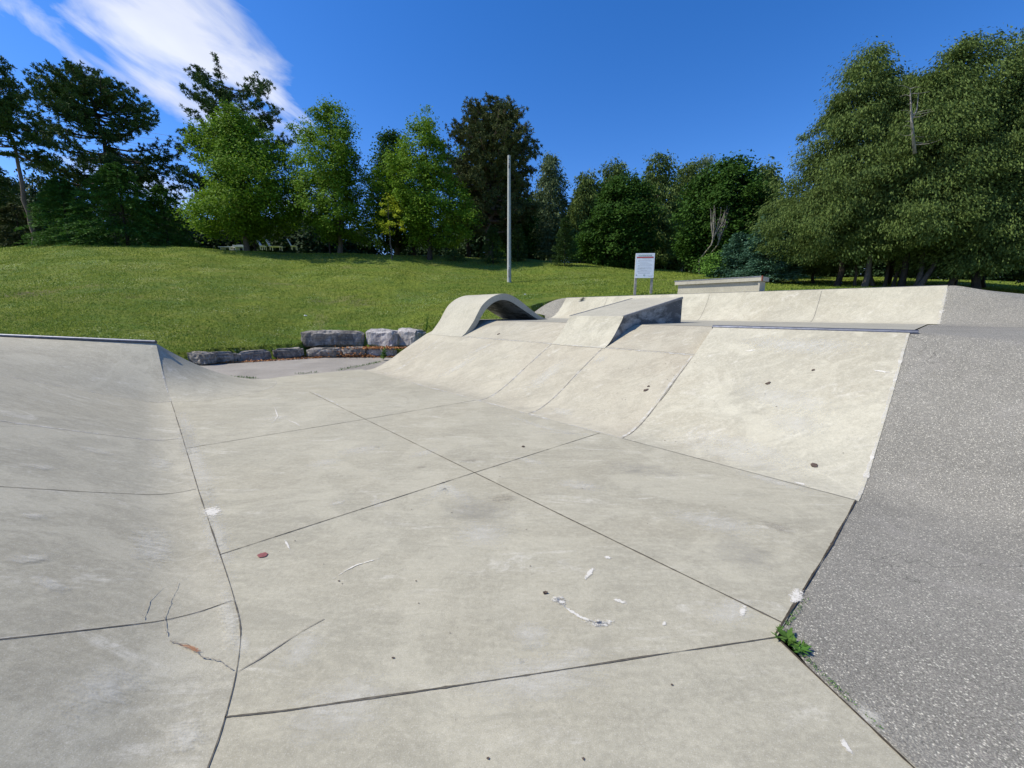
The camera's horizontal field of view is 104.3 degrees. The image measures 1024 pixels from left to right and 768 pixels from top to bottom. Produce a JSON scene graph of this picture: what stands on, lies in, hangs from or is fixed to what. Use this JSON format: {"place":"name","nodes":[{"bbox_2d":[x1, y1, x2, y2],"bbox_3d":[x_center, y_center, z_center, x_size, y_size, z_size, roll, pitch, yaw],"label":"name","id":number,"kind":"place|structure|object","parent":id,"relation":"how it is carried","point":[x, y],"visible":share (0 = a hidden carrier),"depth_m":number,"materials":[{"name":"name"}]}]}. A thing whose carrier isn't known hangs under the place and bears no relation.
{"place":"outdoors","nodes":[
{"label":"outdoors","id":0,"kind":"place"},
{"bbox_2d":[199,357,390,378],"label":"path","id":1,"kind":"structure","parent":0,"point":[266,369],"depth_m":11.84,"materials":[{"name":"concrete"}]},
{"bbox_2d":[187,351,216,364],"bbox_3d":[-9.903,-0.822,12.380,1.470,0.464,0.552,3,11,18],"label":"armour stone","id":2,"kind":"object","parent":1,"relation":"on","point":[201,358],"visible":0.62,"depth_m":12.07,"materials":[{"name":"stone"}]},
{"bbox_2d":[208,351,236,364],"bbox_3d":[-9.298,-0.840,12.633,0.540,0.398,0.899,8,13,36],"label":"armour stone","id":3,"kind":"object","parent":1,"relation":"on","point":[225,356],"visible":0.59,"depth_m":12.57,"materials":[{"name":"stone"}]},
{"bbox_2d":[237,349,271,361],"bbox_3d":[-8.643,-0.943,13.331,1.011,0.402,0.574,-10,14,-43],"label":"armour stone","id":4,"kind":"object","parent":1,"relation":"on","point":[262,354],"visible":0.77,"depth_m":13.15,"materials":[{"name":"stone"}]},
{"bbox_2d":[272,347,303,358],"bbox_3d":[-7.868,-1.099,14.032,1.004,0.390,0.501,-8,13,-36],"label":"armour stone","id":5,"kind":"object","parent":1,"relation":"on","point":[285,353],"visible":0.95,"depth_m":13.83,"materials":[{"name":"stone"}]},
{"bbox_2d":[214,345,406,363],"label":"leaf litter","id":6,"kind":"object","parent":1,"relation":"on","point":[369,355],"visible":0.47,"depth_m":14.16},
{"bbox_2d":[306,347,340,357],"bbox_3d":[-6.718,-1.131,14.344,1.250,0.379,0.560,0,10,0],"label":"armour stone","id":7,"kind":"object","parent":1,"relation":"on","point":[320,351],"visible":0.87,"depth_m":14.12,"materials":[{"name":"stone"}]},
{"bbox_2d":[341,346,368,356],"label":"armour stone","id":8,"kind":"object","parent":1,"relation":"on","point":[346,351],"visible":0.72,"depth_m":14.19,"materials":[{"name":"stone"}]},
{"bbox_2d":[367,348,397,355],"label":"armour stone","id":9,"kind":"object","parent":1,"relation":"on","point":[389,352],"visible":0.57,"depth_m":14.35,"materials":[{"name":"stone"}]},
{"bbox_2d":[380,347,387,358],"bbox_3d":[-4.292,-1.047,13.349,0.370,0.484,0.313,7,13,35],"label":"weed","id":10,"kind":"object","parent":1,"relation":"on","point":[383,354],"visible":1,"depth_m":13.33,"materials":[{"name":"green plant"}]},
{"bbox_2d":[26,341,915,767],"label":"concrete floor","id":11,"kind":"structure","parent":0,"point":[366,525],"depth_m":2.33,"materials":[{"name":"grey concrete"}]},
{"bbox_2d":[239,350,776,759],"bbox_3d":[-1.071,0.049,6.195,5.780,0.878,9.258,-9,14,-41],"label":"grit","id":12,"kind":"object","parent":11,"relation":"on","point":[583,758],"visible":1,"depth_m":2.71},
{"bbox_2d":[230,361,882,728],"bbox_3d":[-1.660,0.333,6.942,4.343,0.106,12.275,-9,14,-42],"label":"moss and tufts","id":13,"kind":"object","parent":11,"relation":"on","point":[788,623],"visible":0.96,"depth_m":1.94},
{"bbox_2d":[624,325,918,500],"bbox_3d":[3.184,0.190,5.013,2.624,1.731,2.400,-9,14,-41],"label":"bank","id":14,"kind":"object","parent":11,"relation":"on","point":[844,389],"visible":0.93,"depth_m":4.82,"materials":[{"name":"concrete"}]},
{"bbox_2d":[0,243,1023,664],"bbox_3d":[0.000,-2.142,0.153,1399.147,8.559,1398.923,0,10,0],"label":"ground","id":15,"kind":"structure","parent":0,"point":[536,304],"depth_m":19.68,"materials":[{"name":"plant"}]},
{"bbox_2d":[0,169,36,238],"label":"background tree","id":16,"kind":"object","parent":15,"relation":"on","point":[16,183],"visible":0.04,"depth_m":54.99,"materials":[{"name":"green plant"}]},
{"bbox_2d":[0,168,40,243],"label":"spruce tree","id":17,"kind":"object","parent":15,"relation":"on","point":[7,193],"visible":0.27,"depth_m":34.36,"materials":[{"name":"green plant"}]},
{"bbox_2d":[0,202,53,247],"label":"hemlock tree","id":18,"kind":"object","parent":15,"relation":"on","point":[6,215],"visible":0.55,"depth_m":31.73,"materials":[{"name":"green plant"}]},
{"bbox_2d":[0,55,66,243],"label":"pine tree","id":19,"kind":"object","parent":15,"relation":"on","point":[12,100],"visible":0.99,"depth_m":29.69,"materials":[{"name":"green plant"}]},
{"bbox_2d":[2,169,97,244],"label":"background tree","id":20,"kind":"object","parent":15,"relation":"on","point":[31,192],"visible":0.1,"depth_m":52.24,"materials":[{"name":"green plant"}]},
{"bbox_2d":[14,175,115,247],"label":"hemlock tree","id":21,"kind":"object","parent":15,"relation":"on","point":[52,190],"visible":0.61,"depth_m":30.38,"materials":[{"name":"green plant"}]},
{"bbox_2d":[12,56,191,244],"bbox_3d":[-38.548,-20.966,38.103,12.235,16.892,13.108,-10,14,-43],"label":"pine tree","id":22,"kind":"object","parent":15,"relation":"on","point":[59,92],"visible":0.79,"depth_m":35.90,"materials":[{"name":"green plant"}]},
{"bbox_2d":[71,196,141,244],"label":"background tree","id":23,"kind":"object","parent":15,"relation":"on","point":[132,221],"visible":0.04,"depth_m":54.53,"materials":[{"name":"green plant"}]},
{"bbox_2d":[47,161,191,247],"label":"hemlock tree","id":24,"kind":"object","parent":15,"relation":"on","point":[108,177],"visible":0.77,"depth_m":30.61,"materials":[{"name":"green plant"}]},
{"bbox_2d":[0,375,239,767],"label":"concrete bank","id":25,"kind":"structure","parent":15,"relation":"on","point":[116,605],"depth_m":2.14,"materials":[{"name":"concrete"}]},
{"bbox_2d":[0,334,276,401],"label":"quarter pipe","id":26,"kind":"object","parent":15,"relation":"on","point":[145,370],"visible":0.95,"depth_m":7.56,"materials":[{"name":"concrete"}]},
{"bbox_2d":[125,184,201,247],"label":"hemlock tree","id":27,"kind":"object","parent":15,"relation":"on","point":[161,191],"visible":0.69,"depth_m":32.65,"materials":[{"name":"green plant"}]},
{"bbox_2d":[131,202,205,245],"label":"background tree","id":28,"kind":"object","parent":15,"relation":"on","point":[183,229],"visible":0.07,"depth_m":51.35,"materials":[{"name":"green plant"}]},
{"bbox_2d":[169,217,235,249],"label":"background tree","id":29,"kind":"object","parent":15,"relation":"on","point":[210,244],"visible":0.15,"depth_m":52.41,"materials":[{"name":"green plant"}]},
{"bbox_2d":[218,246,234,249],"bbox_3d":[-26.000,-12.210,36.402,1.200,0.610,0.700,0,10,0],"label":"table","id":30,"kind":"object","parent":15,"relation":"on","point":[225,247],"visible":0.52,"depth_m":36.18,"materials":[{"name":"white paint"}]},
{"bbox_2d":[166,51,295,250],"bbox_3d":[-27.590,-21.613,39.465,11.101,18.454,9.878,-3,11,-14],"label":"pine tree","id":31,"kind":"object","parent":15,"relation":"on","point":[201,78],"visible":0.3,"depth_m":37.46,"materials":[{"name":"green plant"}]},
{"bbox_2d":[232,245,243,250],"bbox_3d":[-24.730,-12.289,36.388,1.100,0.730,0.700,0,10,0],"label":"table","id":32,"kind":"object","parent":15,"relation":"on","point":[237,247],"visible":0.36,"depth_m":36.01,"materials":[{"name":"white paint"}]},
{"bbox_2d":[218,226,262,250],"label":"background tree","id":33,"kind":"object","parent":15,"relation":"on","point":[252,247],"visible":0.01,"depth_m":54.39,"materials":[{"name":"green plant"}]},
{"bbox_2d":[168,97,314,250],"bbox_3d":[-20.943,-15.581,30.538,10.291,10.704,10.472,0,10,0],"label":"maple tree","id":34,"kind":"object","parent":15,"relation":"on","point":[237,204],"visible":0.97,"depth_m":29.21,"materials":[{"name":"green plant"}]},
{"bbox_2d":[265,239,282,250],"bbox_3d":[-21.129,-12.351,35.346,1.280,0.950,0.560,-1,10,-6],"label":"lounge chair","id":35,"kind":"object","parent":15,"relation":"on","point":[269,245],"visible":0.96,"depth_m":35.17,"materials":[{"name":"white paint"}]},
{"bbox_2d":[253,218,332,252],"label":"background tree","id":36,"kind":"object","parent":15,"relation":"on","point":[286,246],"visible":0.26,"depth_m":52.33,"materials":[{"name":"green plant"}]},
{"bbox_2d":[284,216,359,252],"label":"background tree","id":37,"kind":"object","parent":15,"relation":"on","point":[319,244],"visible":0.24,"depth_m":53.79,"materials":[{"name":"green plant"}]},
{"bbox_2d":[301,330,364,347],"bbox_3d":[-6.688,-1.687,14.938,2.278,0.689,0.915,-2,11,-12],"label":"armour stone","id":38,"kind":"object","parent":15,"relation":"on","point":[330,338],"visible":0.89,"depth_m":14.61,"materials":[{"name":"stone"}]},
{"bbox_2d":[267,94,407,252],"bbox_3d":[-13.741,-16.316,31.798,8.907,11.771,10.741,7,12,34],"label":"maple tree","id":39,"kind":"object","parent":15,"relation":"on","point":[334,175],"visible":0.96,"depth_m":30.33,"materials":[{"name":"green plant"}]},
{"bbox_2d":[344,223,393,254],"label":"background tree","id":40,"kind":"object","parent":15,"relation":"on","point":[372,250],"visible":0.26,"depth_m":59.42,"materials":[{"name":"green plant"}]},
{"bbox_2d":[365,328,398,346],"bbox_3d":[-4.801,-1.738,15.123,1.379,0.728,0.887,3,11,15],"label":"armour stone","id":41,"kind":"object","parent":15,"relation":"on","point":[381,337],"visible":0.81,"depth_m":14.73,"materials":[{"name":"stone"}]},
{"bbox_2d":[368,193,409,258],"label":"young tree","id":42,"kind":"object","parent":15,"relation":"on","point":[392,210],"visible":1,"depth_m":29.44,"materials":[{"name":"green plant"}]},
{"bbox_2d":[357,126,434,254],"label":"maple tree","id":43,"kind":"object","parent":15,"relation":"on","point":[390,138],"visible":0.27,"depth_m":35.09,"materials":[{"name":"green plant"}]},
{"bbox_2d":[398,328,425,347],"bbox_3d":[-3.778,-1.738,15.045,1.063,0.792,0.863,5,11,24],"label":"armour stone","id":44,"kind":"object","parent":15,"relation":"on","point":[408,337],"visible":0.66,"depth_m":14.67,"materials":[{"name":"stone"}]},
{"bbox_2d":[411,244,416,254],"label":"tree trunk","id":45,"kind":"object","parent":15,"relation":"on","point":[413,252],"visible":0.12,"depth_m":38.15,"materials":[{"name":"brown plant"}]},
{"bbox_2d":[400,232,434,254],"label":"background tree","id":46,"kind":"object","parent":15,"relation":"on","point":[422,252],"visible":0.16,"depth_m":60.14,"materials":[{"name":"green plant"}]},
{"bbox_2d":[371,104,484,259],"bbox_3d":[-6.881,-15.413,31.670,8.303,11.277,11.150,-3,11,-16],"label":"maple tree","id":47,"kind":"object","parent":15,"relation":"on","point":[422,212],"visible":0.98,"depth_m":29.64,"materials":[{"name":"green plant"}]},
{"bbox_2d":[419,208,483,257],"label":"background tree","id":48,"kind":"object","parent":15,"relation":"on","point":[439,251],"visible":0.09,"depth_m":54.89,"materials":[{"name":"green plant"}]},
{"bbox_2d":[444,249,466,262],"bbox_3d":[-4.616,-10.144,31.788,1.727,1.208,1.719,-10,14,-44],"label":"shrub","id":49,"kind":"object","parent":15,"relation":"on","point":[452,253],"visible":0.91,"depth_m":31.62,"materials":[{"name":"green plant"}]},
{"bbox_2d":[466,235,470,256],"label":"tree trunk","id":50,"kind":"object","parent":15,"relation":"on","point":[468,249],"visible":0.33,"depth_m":39.13,"materials":[{"name":"brown plant"}]},
{"bbox_2d":[436,91,544,257],"bbox_3d":[-2.224,-17.899,35.907,10.567,13.410,10.400,0,10,0],"label":"pine tree","id":51,"kind":"object","parent":15,"relation":"on","point":[486,185],"visible":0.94,"depth_m":33.44,"materials":[{"name":"green plant"}]},
{"bbox_2d":[480,225,504,263],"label":"spruce tree","id":52,"kind":"object","parent":15,"relation":"on","point":[492,233],"visible":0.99,"depth_m":31.36,"materials":[{"name":"green plant"}]},
{"bbox_2d":[453,164,532,257],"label":"background tree","id":53,"kind":"object","parent":15,"relation":"on","point":[478,243],"visible":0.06,"depth_m":51.16,"materials":[{"name":"green plant"}]},
{"bbox_2d":[507,155,510,282],"bbox_3d":[-0.170,-9.555,23.667,0.250,7.414,0.260,0,10,0],"label":"light pole","id":54,"kind":"object","parent":15,"relation":"on","point":[509,224],"visible":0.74,"depth_m":23.59,"materials":[{"name":"grey metal"}]},
{"bbox_2d":[493,193,543,258],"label":"maple tree","id":55,"kind":"object","parent":15,"relation":"on","point":[527,229],"visible":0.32,"depth_m":39.24,"materials":[{"name":"green plant"}]},
{"bbox_2d":[511,224,529,261],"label":"spruce tree","id":56,"kind":"object","parent":15,"relation":"on","point":[520,235],"visible":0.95,"depth_m":33.27,"materials":[{"name":"green plant"}]},
{"bbox_2d":[521,192,546,260],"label":"background tree","id":57,"kind":"object","parent":15,"relation":"on","point":[533,257],"visible":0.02,"depth_m":53.71,"materials":[{"name":"green plant"}]},
{"bbox_2d":[366,320,711,437],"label":"concrete bank","id":58,"kind":"structure","parent":15,"relation":"on","point":[510,364],"depth_m":7.32,"materials":[{"name":"concrete"}]},
{"bbox_2d":[429,294,545,336],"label":"concrete arch","id":59,"kind":"structure","parent":58,"relation":"on","point":[461,316],"depth_m":11.80,"materials":[{"name":"concrete"}]},
{"bbox_2d":[553,297,682,348],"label":"wedge ramp","id":60,"kind":"structure","parent":58,"relation":"on","point":[605,326],"depth_m":8.31,"materials":[{"name":"concrete"}]},
{"bbox_2d":[535,298,565,317],"bbox_3d":[1.754,-3.268,17.457,3.500,0.901,2.550,-9,14,-41],"label":"bank","id":61,"kind":"object","parent":15,"relation":"on","point":[550,309],"visible":0.34,"depth_m":16.40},
{"bbox_2d":[530,150,571,260],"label":"cedar tree","id":62,"kind":"object","parent":15,"relation":"on","point":[553,198],"visible":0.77,"depth_m":40.52,"materials":[{"name":"green plant"}]},
{"bbox_2d":[549,216,578,265],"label":"spruce tree","id":63,"kind":"object","parent":15,"relation":"on","point":[564,236],"visible":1,"depth_m":29.91,"materials":[{"name":"green plant"}]},
{"bbox_2d":[567,232,595,262],"bbox_3d":[6.435,-11.627,34.370,3.246,2.927,3.286,-4,11,-22],"label":"shrub","id":64,"kind":"object","parent":15,"relation":"on","point":[581,257],"visible":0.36,"depth_m":34.19,"materials":[{"name":"green plant"}]},
{"bbox_2d":[562,169,606,262],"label":"cedar tree","id":65,"kind":"object","parent":15,"relation":"on","point":[582,200],"visible":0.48,"depth_m":38.59,"materials":[{"name":"green plant"}]},
{"bbox_2d":[590,153,630,263],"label":"cedar tree","id":66,"kind":"object","parent":15,"relation":"on","point":[607,173],"visible":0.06,"depth_m":39.56,"materials":[{"name":"green plant"}]},
{"bbox_2d":[573,168,666,267],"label":"maple tree","id":67,"kind":"object","parent":15,"relation":"on","point":[621,215],"visible":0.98,"depth_m":30.50,"materials":[{"name":"green plant"}]},
{"bbox_2d":[633,253,654,294],"bbox_3d":[5.468,-4.425,16.515,0.755,1.907,0.118,1,10,6],"label":"park sign","id":68,"kind":"object","parent":15,"relation":"on","point":[644,265],"visible":0.99,"depth_m":16.40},
{"bbox_2d":[637,197,670,269],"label":"background tree","id":69,"kind":"object","parent":15,"relation":"on","point":[658,267],"depth_m":54.04,"materials":[{"name":"green plant"}]},
{"bbox_2d":[639,149,684,268],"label":"cedar tree","id":70,"kind":"object","parent":15,"relation":"on","point":[663,254],"visible":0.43,"depth_m":37.45,"materials":[{"name":"green plant"}]},
{"bbox_2d":[661,156,706,271],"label":"cedar tree","id":71,"kind":"object","parent":15,"relation":"on","point":[688,172],"visible":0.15,"depth_m":39.61,"materials":[{"name":"green plant"}]},
{"bbox_2d":[683,153,716,272],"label":"cedar tree","id":72,"kind":"object","parent":15,"relation":"on","point":[704,161],"visible":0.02,"depth_m":41.64,"materials":[{"name":"green plant"}]},
{"bbox_2d":[480,318,926,329],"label":"deck","id":73,"kind":"structure","parent":15,"relation":"on","point":[814,324],"depth_m":7.97,"materials":[{"name":"concrete"}]},
{"bbox_2d":[551,285,947,323],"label":"concrete bank","id":74,"kind":"structure","parent":73,"relation":"on","point":[909,305],"depth_m":10.02,"materials":[{"name":"concrete"}]},
{"bbox_2d":[674,276,768,293],"bbox_3d":[6.362,-3.012,12.270,0.615,0.435,2.548,-9,14,-41],"label":"grinding ledge","id":75,"kind":"object","parent":74,"relation":"on","point":[740,284],"visible":0.82,"depth_m":11.94,"materials":[{"name":"concrete"}]},
{"bbox_2d":[696,249,730,276],"bbox_3d":[11.719,-6.801,23.191,2.043,2.118,1.870,-7,13,-35],"label":"shrub","id":76,"kind":"object","parent":15,"relation":"on","point":[711,260],"visible":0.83,"depth_m":22.94,"materials":[{"name":"green plant"}]},
{"bbox_2d":[699,206,730,273],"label":"dead sapling","id":77,"kind":"object","parent":15,"relation":"on","point":[719,233],"visible":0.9,"depth_m":24.55,"materials":[{"name":"wood"}]},
{"bbox_2d":[666,149,781,273],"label":"maple tree","id":78,"kind":"object","parent":15,"relation":"on","point":[735,188],"visible":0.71,"depth_m":25.21,"materials":[{"name":"green plant"}]},
{"bbox_2d":[706,232,762,277],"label":"blue spruce","id":79,"kind":"object","parent":15,"relation":"on","point":[742,238],"visible":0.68,"depth_m":22.24,"materials":[{"name":"green plant"}]},
{"bbox_2d":[727,212,807,283],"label":"blue spruce","id":80,"kind":"object","parent":15,"relation":"on","point":[779,268],"visible":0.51,"depth_m":20.22,"materials":[{"name":"green plant"}]},
{"bbox_2d":[749,154,790,271],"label":"cedar tree","id":81,"kind":"object","parent":15,"relation":"on","point":[771,172],"visible":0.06,"depth_m":30.18,"materials":[{"name":"green plant"}]},
{"bbox_2d":[773,204,861,283],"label":"cedar tree","id":82,"kind":"object","parent":15,"relation":"on","point":[820,267],"visible":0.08,"depth_m":20.12,"materials":[{"name":"green plant"}]},
{"bbox_2d":[807,263,864,277],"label":"background tree","id":83,"kind":"object","parent":15,"relation":"on","point":[833,275],"visible":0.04,"depth_m":42.35,"materials":[{"name":"green plant"}]},
{"bbox_2d":[745,35,942,285],"bbox_3d":[14.980,-9.692,18.193,7.735,10.666,7.015,0,10,0],"label":"cedar tree","id":84,"kind":"object","parent":15,"relation":"on","point":[842,119],"visible":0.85,"depth_m":17.08,"materials":[{"name":"green plant"}]},
{"bbox_2d":[853,260,857,285],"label":"tree trunk","id":85,"kind":"object","parent":15,"relation":"on","point":[855,278],"visible":0.31,"depth_m":19.14,"materials":[{"name":"grey plant"}]},
{"bbox_2d":[861,245,872,286],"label":"tree trunk","id":86,"kind":"object","parent":15,"relation":"on","point":[866,279],"visible":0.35,"depth_m":17.43,"materials":[{"name":"grey plant"}]},
{"bbox_2d":[844,260,900,277],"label":"background tree","id":87,"kind":"object","parent":15,"relation":"on","point":[878,272],"visible":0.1,"depth_m":39.82,"materials":[{"name":"green plant"}]},
{"bbox_2d":[870,263,875,285],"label":"tree trunk","id":88,"kind":"object","parent":15,"relation":"on","point":[872,281],"visible":0.14,"depth_m":18.92,"materials":[{"name":"grey plant"}]},
{"bbox_2d":[882,260,890,286],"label":"tree trunk","id":89,"kind":"object","parent":15,"relation":"on","point":[885,282],"visible":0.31,"depth_m":18.57,"materials":[{"name":"grey plant"}]},
{"bbox_2d":[891,260,901,286],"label":"tree trunk","id":90,"kind":"object","parent":15,"relation":"on","point":[894,281],"visible":0.27,"depth_m":18.35,"materials":[{"name":"grey plant"}]},
{"bbox_2d":[913,247,925,285],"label":"tree trunk","id":91,"kind":"object","parent":15,"relation":"on","point":[920,274],"visible":0.3,"depth_m":16.92,"materials":[{"name":"grey plant"}]},
{"bbox_2d":[894,268,950,279],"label":"background tree","id":92,"kind":"object","parent":15,"relation":"on","point":[915,276],"visible":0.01,"depth_m":37.45,"materials":[{"name":"green plant"}]},
{"bbox_2d":[829,22,1023,286],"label":"cedar tree","id":93,"kind":"object","parent":15,"relation":"on","point":[952,95],"visible":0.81,"depth_m":14.86,"materials":[{"name":"green plant"}]},
{"bbox_2d":[874,66,978,283],"bbox_3d":[20.497,-10.280,20.187,6.742,10.590,6.682,0,10,2],"label":"cedar tree","id":94,"kind":"object","parent":15,"relation":"on","point":[892,268],"depth_m":20.62,"materials":[{"name":"plant"}]},
{"bbox_2d":[917,246,944,285],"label":"tree trunk","id":95,"kind":"object","parent":15,"relation":"on","point":[925,278],"visible":0.31,"depth_m":16.72,"materials":[{"name":"grey plant"}]},
{"bbox_2d":[881,246,1005,285],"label":"cedar tree","id":96,"kind":"object","parent":15,"relation":"on","point":[896,268],"depth_m":22.00,"materials":[{"name":"green plant"}]},
{"bbox_2d":[885,24,1023,289],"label":"cedar tree","id":97,"kind":"object","parent":15,"relation":"on","point":[1009,235],"visible":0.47,"depth_m":15.01,"materials":[{"name":"green plant"}]},
{"bbox_2d":[897,233,1019,287],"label":"cedar tree","id":98,"kind":"object","parent":15,"relation":"on","point":[983,284],"depth_m":20.37,"materials":[{"name":"green plant"}]},
{"bbox_2d":[947,254,973,285],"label":"tree trunk","id":99,"kind":"object","parent":15,"relation":"on","point":[951,282],"visible":0.09,"depth_m":16.84,"materials":[{"name":"grey plant"}]},
{"bbox_2d":[936,269,998,279],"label":"background tree","id":100,"kind":"object","parent":15,"relation":"on","point":[962,278],"visible":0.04,"depth_m":36.05,"materials":[{"name":"green plant"}]},
{"bbox_2d":[987,268,1023,281],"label":"background tree","id":101,"kind":"object","parent":15,"relation":"on","point":[1000,278],"visible":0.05,"depth_m":34.55,"materials":[{"name":"green plant"}]},
{"bbox_2d":[997,254,1023,285],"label":"cedar tree","id":102,"kind":"object","parent":15,"relation":"on","point":[1020,276],"visible":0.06,"depth_m":18.46,"materials":[{"name":"green plant"}]},
{"bbox_2d":[0,0,1023,253],"label":"sky","id":103,"kind":"structure","parent":0,"point":[598,80],"materials":[{"name":"blue"}]},
{"bbox_2d":[782,286,1023,767],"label":"asphalt ground","id":104,"kind":"structure","parent":0,"point":[907,624],"depth_m":2.55,"materials":[{"name":"asphalt"}]},
{"bbox_2d":[771,624,805,645],"bbox_3d":[1.365,1.250,1.978,0.151,0.043,0.116,4,11,23],"label":"weed","id":105,"kind":"object","parent":104,"relation":"on","point":[787,635],"visible":1,"depth_m":1.97,"materials":[{"name":"green plant"}]},
{"bbox_2d":[791,635,811,654],"bbox_3d":[1.389,1.264,1.914,0.088,0.038,0.112,6,12,32],"label":"weed","id":106,"kind":"object","parent":104,"relation":"on","point":[803,648],"visible":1,"depth_m":1.90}
]}

